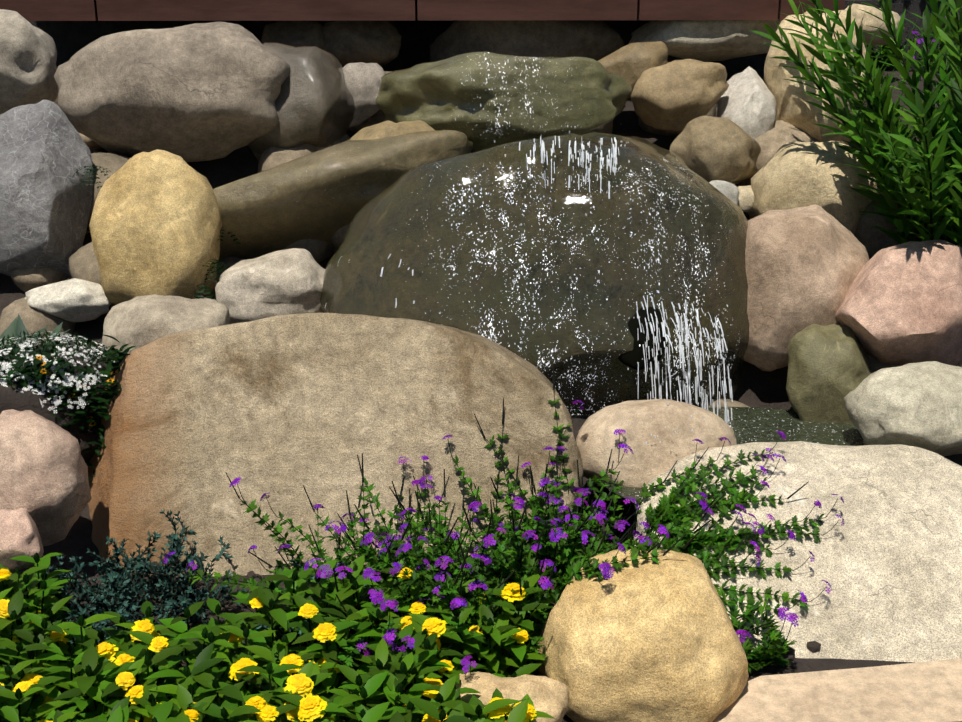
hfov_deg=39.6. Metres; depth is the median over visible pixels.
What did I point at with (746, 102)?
grey angular rock
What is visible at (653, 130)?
rock
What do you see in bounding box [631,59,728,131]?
brown round rock
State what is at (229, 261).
rock
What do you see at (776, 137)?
rock
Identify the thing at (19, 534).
pink rock
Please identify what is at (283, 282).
light grey rock
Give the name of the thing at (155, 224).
tan egg rock
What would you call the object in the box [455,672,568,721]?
flat rock
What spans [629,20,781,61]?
flat rock
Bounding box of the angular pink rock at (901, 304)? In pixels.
[836,240,961,365]
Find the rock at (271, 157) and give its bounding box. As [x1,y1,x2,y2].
[258,144,317,172]
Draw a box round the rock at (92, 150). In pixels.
[89,148,103,152]
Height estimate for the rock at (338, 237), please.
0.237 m
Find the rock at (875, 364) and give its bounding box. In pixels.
[866,353,902,372]
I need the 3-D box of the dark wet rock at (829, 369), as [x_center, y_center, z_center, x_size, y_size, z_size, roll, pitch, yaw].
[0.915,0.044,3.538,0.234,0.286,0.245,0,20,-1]
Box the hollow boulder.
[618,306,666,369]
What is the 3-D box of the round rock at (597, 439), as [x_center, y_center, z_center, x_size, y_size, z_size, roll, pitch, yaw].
[0.421,0.218,3.233,0.395,0.279,0.302,0,20,-1]
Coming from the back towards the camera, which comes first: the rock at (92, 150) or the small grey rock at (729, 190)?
the rock at (92, 150)
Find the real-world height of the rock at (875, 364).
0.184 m
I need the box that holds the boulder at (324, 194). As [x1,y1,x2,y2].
[213,130,473,259]
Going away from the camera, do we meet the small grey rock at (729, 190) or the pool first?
the pool
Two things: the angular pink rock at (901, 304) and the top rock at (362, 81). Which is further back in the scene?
the top rock at (362, 81)
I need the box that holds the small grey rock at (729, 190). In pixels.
[709,180,739,204]
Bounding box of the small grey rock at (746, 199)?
[737,185,753,212]
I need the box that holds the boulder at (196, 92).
[54,21,289,161]
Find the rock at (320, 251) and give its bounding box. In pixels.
[283,240,333,262]
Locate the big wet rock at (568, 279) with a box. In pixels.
[320,132,749,415]
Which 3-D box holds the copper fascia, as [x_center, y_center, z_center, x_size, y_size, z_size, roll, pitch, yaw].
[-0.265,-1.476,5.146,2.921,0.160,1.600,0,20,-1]
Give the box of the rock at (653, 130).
[638,104,715,136]
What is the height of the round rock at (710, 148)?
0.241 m
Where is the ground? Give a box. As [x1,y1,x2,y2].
[0,70,961,721]
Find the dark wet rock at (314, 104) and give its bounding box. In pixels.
[247,43,354,153]
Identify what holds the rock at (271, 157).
on the ground
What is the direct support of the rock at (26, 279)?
on the ground
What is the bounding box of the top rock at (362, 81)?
[343,62,384,127]
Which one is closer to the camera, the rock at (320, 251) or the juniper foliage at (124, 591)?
the juniper foliage at (124, 591)
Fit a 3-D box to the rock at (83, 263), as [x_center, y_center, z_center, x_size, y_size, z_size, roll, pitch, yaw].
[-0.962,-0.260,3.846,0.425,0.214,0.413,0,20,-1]
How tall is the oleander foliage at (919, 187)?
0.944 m
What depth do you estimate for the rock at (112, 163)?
3.97 m
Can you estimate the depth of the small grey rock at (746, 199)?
4.00 m
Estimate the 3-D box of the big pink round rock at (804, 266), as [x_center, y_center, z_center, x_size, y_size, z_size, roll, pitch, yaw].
[0.863,-0.198,3.683,0.409,0.450,0.364,0,20,-1]
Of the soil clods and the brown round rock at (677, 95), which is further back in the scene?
the brown round rock at (677, 95)
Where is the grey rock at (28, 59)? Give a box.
[0,9,58,114]
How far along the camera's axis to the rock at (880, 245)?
3.81 m
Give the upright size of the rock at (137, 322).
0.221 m
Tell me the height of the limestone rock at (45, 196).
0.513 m
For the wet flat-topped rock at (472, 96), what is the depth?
3.88 m
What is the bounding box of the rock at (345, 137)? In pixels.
[333,134,350,144]
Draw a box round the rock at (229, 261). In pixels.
[215,256,243,295]
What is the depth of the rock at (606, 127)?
4.38 m
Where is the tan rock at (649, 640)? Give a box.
[536,549,748,721]
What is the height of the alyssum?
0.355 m
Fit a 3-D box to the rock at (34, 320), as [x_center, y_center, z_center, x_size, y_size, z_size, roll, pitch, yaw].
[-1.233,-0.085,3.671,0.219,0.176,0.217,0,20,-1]
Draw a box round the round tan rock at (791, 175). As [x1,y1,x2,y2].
[748,140,882,234]
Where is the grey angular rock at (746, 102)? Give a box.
[716,67,776,138]
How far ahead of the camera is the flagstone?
2.48 m
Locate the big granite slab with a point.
(886, 564)
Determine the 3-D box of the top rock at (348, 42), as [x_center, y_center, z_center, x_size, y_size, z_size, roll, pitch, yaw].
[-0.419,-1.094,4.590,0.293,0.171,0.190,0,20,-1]
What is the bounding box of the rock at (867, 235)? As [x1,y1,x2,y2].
[854,194,896,251]
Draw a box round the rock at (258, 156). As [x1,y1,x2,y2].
[252,144,331,160]
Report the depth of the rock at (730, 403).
3.60 m
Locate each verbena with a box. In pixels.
[163,364,844,701]
[871,0,949,69]
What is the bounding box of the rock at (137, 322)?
[102,294,229,358]
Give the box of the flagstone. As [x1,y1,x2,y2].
[713,658,961,721]
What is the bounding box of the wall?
[28,0,961,70]
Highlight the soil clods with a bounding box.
[59,561,820,675]
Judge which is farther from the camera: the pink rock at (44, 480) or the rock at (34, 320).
the rock at (34, 320)
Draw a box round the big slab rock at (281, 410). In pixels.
[88,313,583,575]
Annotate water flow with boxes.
[325,121,732,443]
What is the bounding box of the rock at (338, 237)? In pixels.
[332,224,349,249]
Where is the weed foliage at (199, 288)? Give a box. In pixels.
[74,165,240,299]
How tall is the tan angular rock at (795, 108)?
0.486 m
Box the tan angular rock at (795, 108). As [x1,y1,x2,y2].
[764,10,865,143]
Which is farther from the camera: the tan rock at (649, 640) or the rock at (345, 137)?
the rock at (345, 137)
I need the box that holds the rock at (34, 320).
[0,297,74,361]
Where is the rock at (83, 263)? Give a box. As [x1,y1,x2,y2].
[69,242,216,307]
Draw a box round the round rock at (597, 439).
[576,399,736,489]
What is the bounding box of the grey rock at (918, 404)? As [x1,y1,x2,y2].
[844,361,961,456]
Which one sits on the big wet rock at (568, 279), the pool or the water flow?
the water flow
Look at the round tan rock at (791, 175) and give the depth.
3.87 m
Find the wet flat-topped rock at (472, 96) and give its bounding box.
[376,52,631,152]
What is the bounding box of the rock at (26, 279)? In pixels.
[11,267,66,291]
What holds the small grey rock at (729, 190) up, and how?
on the ground
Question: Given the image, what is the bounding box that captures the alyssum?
[0,313,134,480]
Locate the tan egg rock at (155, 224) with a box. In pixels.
[89,149,221,303]
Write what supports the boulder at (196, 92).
on the ground
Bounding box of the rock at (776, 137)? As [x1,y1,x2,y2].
[738,120,818,185]
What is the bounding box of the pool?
[597,407,863,503]
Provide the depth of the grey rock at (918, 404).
3.20 m
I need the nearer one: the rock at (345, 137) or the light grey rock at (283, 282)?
the light grey rock at (283, 282)
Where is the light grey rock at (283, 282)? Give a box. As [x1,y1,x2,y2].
[215,248,324,323]
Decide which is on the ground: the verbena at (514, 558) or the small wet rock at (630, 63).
the verbena at (514, 558)
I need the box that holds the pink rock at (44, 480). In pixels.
[0,409,91,546]
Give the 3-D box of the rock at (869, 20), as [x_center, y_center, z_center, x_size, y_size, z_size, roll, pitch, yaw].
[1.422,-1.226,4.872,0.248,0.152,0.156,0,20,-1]
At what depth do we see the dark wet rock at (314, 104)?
4.07 m
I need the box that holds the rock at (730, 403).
[706,398,748,407]
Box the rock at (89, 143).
[79,133,102,149]
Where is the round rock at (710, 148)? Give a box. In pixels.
[669,116,760,184]
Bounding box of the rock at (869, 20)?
[845,4,903,44]
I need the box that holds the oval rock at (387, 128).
[351,120,434,139]
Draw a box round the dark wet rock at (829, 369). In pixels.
[786,324,871,423]
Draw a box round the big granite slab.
[633,441,961,662]
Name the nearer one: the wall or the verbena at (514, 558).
the verbena at (514, 558)
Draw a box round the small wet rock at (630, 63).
[598,41,667,97]
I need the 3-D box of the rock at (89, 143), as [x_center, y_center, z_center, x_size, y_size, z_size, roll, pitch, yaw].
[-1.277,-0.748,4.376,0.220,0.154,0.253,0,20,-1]
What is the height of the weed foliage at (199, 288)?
0.380 m
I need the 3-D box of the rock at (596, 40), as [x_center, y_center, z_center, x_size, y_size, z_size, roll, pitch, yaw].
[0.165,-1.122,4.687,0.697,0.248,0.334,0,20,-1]
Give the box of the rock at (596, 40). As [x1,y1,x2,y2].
[429,20,624,61]
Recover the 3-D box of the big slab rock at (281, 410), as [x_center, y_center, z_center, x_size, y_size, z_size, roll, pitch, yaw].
[-0.363,0.221,3.193,1.206,0.665,0.583,0,20,-1]
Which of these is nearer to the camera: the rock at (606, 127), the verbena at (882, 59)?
the rock at (606, 127)
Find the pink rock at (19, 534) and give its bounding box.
[0,508,43,572]
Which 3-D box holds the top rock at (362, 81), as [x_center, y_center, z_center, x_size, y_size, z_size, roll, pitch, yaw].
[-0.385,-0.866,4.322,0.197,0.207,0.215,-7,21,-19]
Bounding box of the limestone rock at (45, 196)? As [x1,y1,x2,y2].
[0,100,92,277]
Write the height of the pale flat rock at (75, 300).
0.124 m
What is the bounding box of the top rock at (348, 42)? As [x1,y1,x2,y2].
[322,21,401,64]
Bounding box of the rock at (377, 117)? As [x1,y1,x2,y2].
[349,110,384,131]
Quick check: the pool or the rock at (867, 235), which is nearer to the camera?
the pool
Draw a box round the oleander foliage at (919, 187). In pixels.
[750,0,961,247]
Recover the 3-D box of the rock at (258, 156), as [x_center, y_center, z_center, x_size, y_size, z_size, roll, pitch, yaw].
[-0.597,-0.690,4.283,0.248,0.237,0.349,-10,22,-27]
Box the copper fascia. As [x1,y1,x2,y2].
[0,0,844,20]
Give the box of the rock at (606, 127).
[589,120,612,133]
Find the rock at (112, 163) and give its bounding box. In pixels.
[87,153,129,230]
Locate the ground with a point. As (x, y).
(758, 388)
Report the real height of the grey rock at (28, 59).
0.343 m
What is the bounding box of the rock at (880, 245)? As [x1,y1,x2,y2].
[867,228,918,259]
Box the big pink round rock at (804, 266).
[744,204,868,370]
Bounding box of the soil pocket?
[0,362,110,462]
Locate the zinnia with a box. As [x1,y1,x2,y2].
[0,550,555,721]
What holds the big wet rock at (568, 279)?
on the ground
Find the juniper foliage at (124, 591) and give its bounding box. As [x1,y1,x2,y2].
[20,510,389,674]
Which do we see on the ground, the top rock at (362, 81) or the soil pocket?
the soil pocket
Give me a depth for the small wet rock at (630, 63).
4.30 m
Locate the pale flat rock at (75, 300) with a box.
[25,278,110,321]
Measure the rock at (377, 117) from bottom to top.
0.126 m

